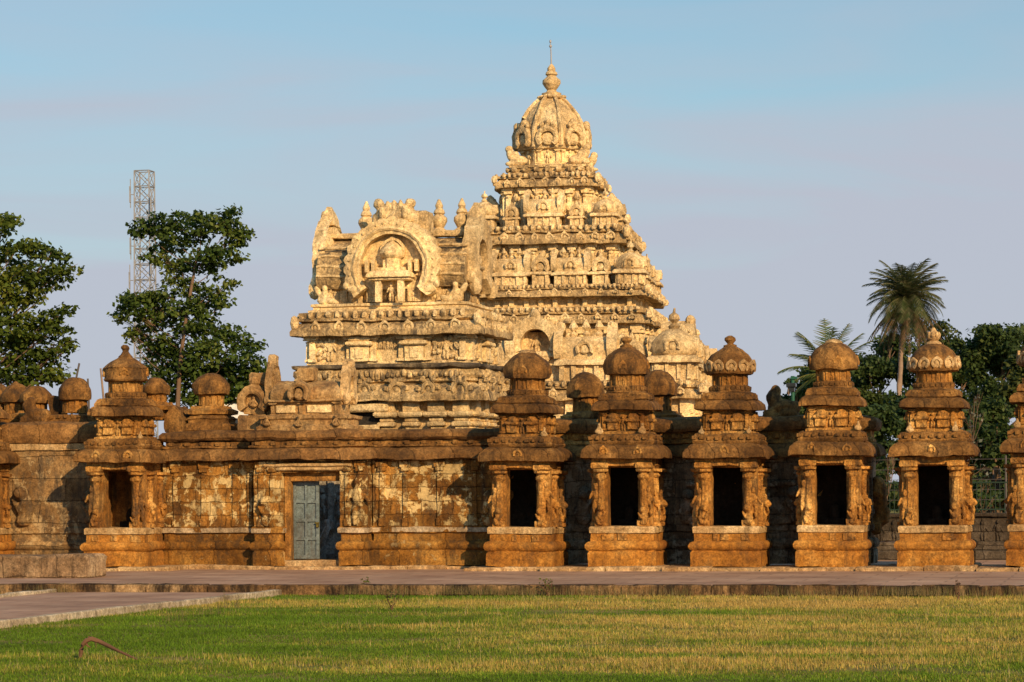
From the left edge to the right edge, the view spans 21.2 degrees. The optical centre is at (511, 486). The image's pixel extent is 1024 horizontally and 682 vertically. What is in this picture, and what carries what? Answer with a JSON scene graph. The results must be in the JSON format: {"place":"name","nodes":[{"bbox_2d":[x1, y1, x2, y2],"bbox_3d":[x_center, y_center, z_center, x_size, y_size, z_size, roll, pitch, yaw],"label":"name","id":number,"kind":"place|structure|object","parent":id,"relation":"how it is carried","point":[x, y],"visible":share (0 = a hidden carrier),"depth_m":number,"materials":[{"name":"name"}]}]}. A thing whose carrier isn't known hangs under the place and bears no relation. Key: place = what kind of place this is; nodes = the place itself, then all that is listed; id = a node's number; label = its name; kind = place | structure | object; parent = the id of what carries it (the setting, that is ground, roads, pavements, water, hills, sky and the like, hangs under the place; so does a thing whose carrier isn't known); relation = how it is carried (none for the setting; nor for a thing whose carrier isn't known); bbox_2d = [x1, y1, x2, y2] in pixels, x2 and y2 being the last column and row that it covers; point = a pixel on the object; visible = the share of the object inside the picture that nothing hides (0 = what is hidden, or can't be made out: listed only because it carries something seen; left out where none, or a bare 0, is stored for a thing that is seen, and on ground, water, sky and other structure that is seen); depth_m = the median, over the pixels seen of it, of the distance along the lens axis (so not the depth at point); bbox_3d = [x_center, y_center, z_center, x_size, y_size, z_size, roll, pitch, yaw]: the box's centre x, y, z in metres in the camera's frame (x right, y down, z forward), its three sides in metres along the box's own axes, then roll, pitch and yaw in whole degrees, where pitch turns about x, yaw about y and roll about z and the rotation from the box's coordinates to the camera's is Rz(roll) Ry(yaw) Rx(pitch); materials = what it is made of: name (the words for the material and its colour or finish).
{"place":"outdoors","nodes":[
{"label":"outdoors","id":0,"kind":"place"},
{"bbox_2d":[100,368,104,397],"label":"rod","id":1,"kind":"object","parent":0,"point":[102,387],"visible":0.41,"depth_m":82.13,"materials":[{"name":"grey metal"}]},
{"bbox_2d":[0,592,247,618],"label":"approach path","id":2,"kind":"structure","parent":0,"point":[32,605],"depth_m":57.93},
{"bbox_2d":[0,560,1023,585],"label":"paved terrace","id":3,"kind":"structure","parent":0,"point":[434,576],"depth_m":65.62,"materials":[{"name":"grey stone"}]},
{"bbox_2d":[0,553,106,577],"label":"plinth","id":4,"kind":"structure","parent":3,"relation":"on","point":[79,565],"depth_m":67.66,"materials":[{"name":"brown stone"}]},
{"bbox_2d":[289,198,514,428],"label":"entrance shrine","id":5,"kind":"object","parent":3,"relation":"on","point":[408,323],"visible":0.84,"depth_m":79.47,"materials":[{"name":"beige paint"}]},
{"bbox_2d":[106,562,1023,571],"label":"stone footing","id":6,"kind":"object","parent":3,"relation":"on","point":[978,567],"visible":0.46,"depth_m":70.16,"materials":[{"name":"stone"}]},
{"bbox_2d":[0,405,19,553],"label":"shrine","id":7,"kind":"object","parent":6,"relation":"on","point":[8,456],"visible":0.99,"depth_m":75.64,"materials":[{"name":"stone"}]},
{"bbox_2d":[0,377,96,554],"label":"enclosure wall","id":8,"kind":"structure","parent":6,"relation":"on","point":[49,485],"depth_m":75.92,"materials":[{"name":"stone"}]},
{"bbox_2d":[19,397,50,421],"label":"stone bull","id":9,"kind":"object","parent":8,"relation":"on","point":[32,412],"visible":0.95,"depth_m":76.43,"materials":[{"name":"stone"}]},
{"bbox_2d":[73,345,167,566],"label":"shrine","id":10,"kind":"object","parent":6,"relation":"on","point":[121,454],"visible":1,"depth_m":73.78,"materials":[{"name":"stone"}]},
{"bbox_2d":[143,354,500,566],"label":"gatehouse","id":11,"kind":"object","parent":6,"relation":"on","point":[244,491],"visible":0.94,"depth_m":73.58,"materials":[{"name":"stone"}]},
{"bbox_2d":[293,481,319,558],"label":"door","id":12,"kind":"structure","parent":11,"relation":"in","point":[306,507],"depth_m":73.90,"materials":[{"name":"paint"}]},
{"bbox_2d":[319,481,340,558],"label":"door","id":13,"kind":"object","parent":11,"relation":"in","point":[329,504],"visible":0.2,"depth_m":77.89,"materials":[{"name":"blue paint"}]},
{"bbox_2d":[478,349,575,566],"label":"shrine","id":14,"kind":"object","parent":6,"relation":"on","point":[526,454],"visible":1,"depth_m":71.25,"materials":[{"name":"stone"}]},
{"bbox_2d":[580,336,672,566],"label":"shrine","id":15,"kind":"object","parent":6,"relation":"on","point":[625,451],"visible":1,"depth_m":70.63,"materials":[{"name":"stone"}]},
{"bbox_2d":[683,336,777,566],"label":"shrine","id":16,"kind":"object","parent":6,"relation":"on","point":[729,450],"visible":1,"depth_m":70.02,"materials":[{"name":"stone"}]},
{"bbox_2d":[788,339,876,566],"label":"shrine","id":17,"kind":"object","parent":6,"relation":"on","point":[832,448],"visible":1,"depth_m":69.39,"materials":[{"name":"stone"}]},
{"bbox_2d":[888,328,980,566],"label":"shrine","id":18,"kind":"object","parent":6,"relation":"on","point":[934,448],"visible":1,"depth_m":68.83,"materials":[{"name":"stone"}]},
{"bbox_2d":[1000,346,1023,566],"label":"shrine","id":19,"kind":"object","parent":6,"relation":"on","point":[1013,444],"visible":1,"depth_m":68.21,"materials":[{"name":"stone"}]},
{"bbox_2d":[554,370,889,563],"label":"enclosure wall","id":20,"kind":"structure","parent":3,"relation":"on","point":[576,428],"depth_m":72.61,"materials":[{"name":"stone"}]},
{"bbox_2d":[762,385,800,416],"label":"stone bull","id":21,"kind":"object","parent":20,"relation":"on","point":[778,405],"visible":0.98,"depth_m":72.28,"materials":[{"name":"stone"}]},
{"bbox_2d":[874,513,1009,559],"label":"wall","id":22,"kind":"structure","parent":3,"relation":"on","point":[990,534],"depth_m":77.78,"materials":[{"name":"grey stone"}]},
{"bbox_2d":[885,482,1007,512],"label":"metal fence","id":23,"kind":"object","parent":22,"relation":"on","point":[981,509],"visible":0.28,"depth_m":77.90,"materials":[{"name":"metal"}]},
{"bbox_2d":[961,388,991,490],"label":"shrub","id":24,"kind":"object","parent":3,"relation":"on","point":[972,437],"visible":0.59,"depth_m":82.22,"materials":[{"name":"green plant"}]},
{"bbox_2d":[973,470,1001,512],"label":"shrub","id":25,"kind":"object","parent":3,"relation":"on","point":[979,494],"visible":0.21,"depth_m":93.98,"materials":[{"name":"green plant"}]},
{"bbox_2d":[972,455,1007,512],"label":"wire fence","id":26,"kind":"object","parent":3,"relation":"on","point":[1005,479],"visible":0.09,"depth_m":80.58,"materials":[{"name":"grey metal"}]},
{"bbox_2d":[0,485,1023,681],"bbox_3d":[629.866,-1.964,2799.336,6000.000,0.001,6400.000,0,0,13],"label":"ground","id":27,"kind":"structure","parent":0,"point":[875,670],"depth_m":41.84,"materials":[{"name":"green plant"}]},
{"bbox_2d":[0,589,55,597],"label":"path edging","id":28,"kind":"object","parent":27,"relation":"on","point":[12,594],"visible":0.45,"depth_m":61.06,"materials":[{"name":"beige stone"}]},
{"bbox_2d":[0,211,84,387],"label":"broadleaf tree","id":29,"kind":"object","parent":27,"relation":"on","point":[19,340],"visible":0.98,"depth_m":110.22,"materials":[{"name":"green plant"}]},
{"bbox_2d":[79,636,138,659],"bbox_3d":[-5.684,2.316,38.884,1.071,0.354,0.163,0,0,24],"label":"fallen branch","id":30,"kind":"object","parent":27,"relation":"on","point":[95,640],"visible":0.98,"depth_m":39.01,"materials":[{"name":"brown wood"}]},
{"bbox_2d":[0,589,281,628],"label":"path edging","id":31,"kind":"object","parent":27,"relation":"on","point":[73,615],"visible":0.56,"depth_m":53.14,"materials":[{"name":"beige stone"}]},
{"bbox_2d":[128,170,158,438],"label":"lattice mast","id":32,"kind":"object","parent":27,"relation":"on","point":[150,209],"visible":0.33,"depth_m":263.37,"materials":[{"name":"metal"}]},
{"bbox_2d":[106,203,268,407],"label":"broadleaf tree","id":33,"kind":"object","parent":27,"relation":"on","point":[187,365],"visible":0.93,"depth_m":114.98,"materials":[{"name":"green plant"}]},
{"bbox_2d":[224,403,247,423],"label":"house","id":34,"kind":"structure","parent":27,"relation":"on","point":[234,406],"depth_m":134.78,"materials":[{"name":"white paint"}]},
{"bbox_2d":[379,589,403,610],"bbox_3d":[-2.329,2.223,53.382,0.442,0.425,0.460,0,0,13],"label":"weed plant","id":35,"kind":"object","parent":27,"relation":"on","point":[395,595],"visible":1,"depth_m":53.37,"materials":[{"name":"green plant"}]},
{"bbox_2d":[0,583,1023,596],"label":"kerb","id":36,"kind":"structure","parent":27,"relation":"on","point":[697,589],"depth_m":60.38,"materials":[{"name":"stone"}]},
{"bbox_2d":[26,582,1023,620],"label":"weeds","id":37,"kind":"object","parent":27,"relation":"on","point":[881,592],"visible":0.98,"depth_m":59.46,"materials":[{"name":"green plant"}]},
{"bbox_2d":[539,578,554,595],"bbox_3d":[0.775,2.212,59.980,0.355,0.401,0.330,0,0,13],"label":"weed plant","id":38,"kind":"object","parent":27,"relation":"on","point":[547,588],"visible":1,"depth_m":59.95,"materials":[{"name":"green plant"}]},
{"bbox_2d":[781,377,807,414],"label":"bushy tree","id":39,"kind":"object","parent":27,"relation":"on","point":[800,394],"visible":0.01,"depth_m":158.38,"materials":[{"name":"green plant"}]},
{"bbox_2d":[777,318,875,395],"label":"palm tree","id":40,"kind":"object","parent":27,"relation":"on","point":[827,336],"visible":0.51,"depth_m":155.20,"materials":[{"name":"green plant"}]},
{"bbox_2d":[788,364,868,414],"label":"bushy tree","id":41,"kind":"object","parent":27,"relation":"on","point":[803,373],"visible":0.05,"depth_m":167.50,"materials":[{"name":"green plant"}]},
{"bbox_2d":[858,403,904,511],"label":"bushy tree","id":42,"kind":"object","parent":27,"relation":"on","point":[893,425],"visible":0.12,"depth_m":138.75,"materials":[{"name":"green plant"}]},
{"bbox_2d":[851,331,917,487],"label":"bushy tree","id":43,"kind":"object","parent":27,"relation":"on","point":[875,369],"visible":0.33,"depth_m":178.94,"materials":[{"name":"green plant"}]},
{"bbox_2d":[883,442,898,504],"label":"shrub","id":44,"kind":"object","parent":27,"relation":"on","point":[892,472],"visible":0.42,"depth_m":92.91,"materials":[{"name":"green plant"}]},
{"bbox_2d":[862,258,949,397],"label":"palm tree","id":45,"kind":"object","parent":27,"relation":"on","point":[907,292],"visible":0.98,"depth_m":155.46,"materials":[{"name":"green plant"}]},
{"bbox_2d":[877,318,979,478],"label":"bushy tree","id":46,"kind":"object","parent":27,"relation":"on","point":[957,379],"visible":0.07,"depth_m":176.71,"materials":[{"name":"green plant"}]},
{"bbox_2d":[882,385,991,511],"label":"bushy tree","id":47,"kind":"object","parent":27,"relation":"on","point":[894,401],"visible":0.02,"depth_m":143.20,"materials":[{"name":"green plant"}]},
{"bbox_2d":[954,579,960,598],"bbox_3d":[9.179,2.138,56.269,0.112,0.431,0.171,0,0,-15],"label":"weed plant","id":48,"kind":"object","parent":27,"relation":"on","point":[958,593],"visible":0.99,"depth_m":56.26,"materials":[{"name":"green plant"}]},
{"bbox_2d":[949,322,1023,434],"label":"bushy tree","id":49,"kind":"object","parent":27,"relation":"on","point":[985,350],"visible":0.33,"depth_m":159.88,"materials":[{"name":"green plant"}]},
{"bbox_2d":[963,396,1014,512],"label":"bushy tree","id":50,"kind":"object","parent":27,"relation":"on","point":[995,417],"visible":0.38,"depth_m":126.14,"materials":[{"name":"green plant"}]},
{"bbox_2d":[992,344,1023,471],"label":"bushy tree","id":51,"kind":"object","parent":27,"relation":"on","point":[1015,376],"visible":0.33,"depth_m":144.88,"materials":[{"name":"green plant"}]},
{"bbox_2d":[0,0,1023,481],"label":"sky","id":52,"kind":"structure","parent":0,"point":[766,157],"materials":[{"name":"blue"}]},
{"bbox_2d":[460,40,717,417],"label":"temple tower","id":53,"kind":"structure","parent":0,"point":[576,277],"depth_m":95.19,"materials":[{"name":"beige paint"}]},
{"bbox_2d":[786,376,796,400],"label":"post","id":54,"kind":"object","parent":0,"point":[792,385],"visible":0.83,"depth_m":77.39,"materials":[{"name":"green metal"}]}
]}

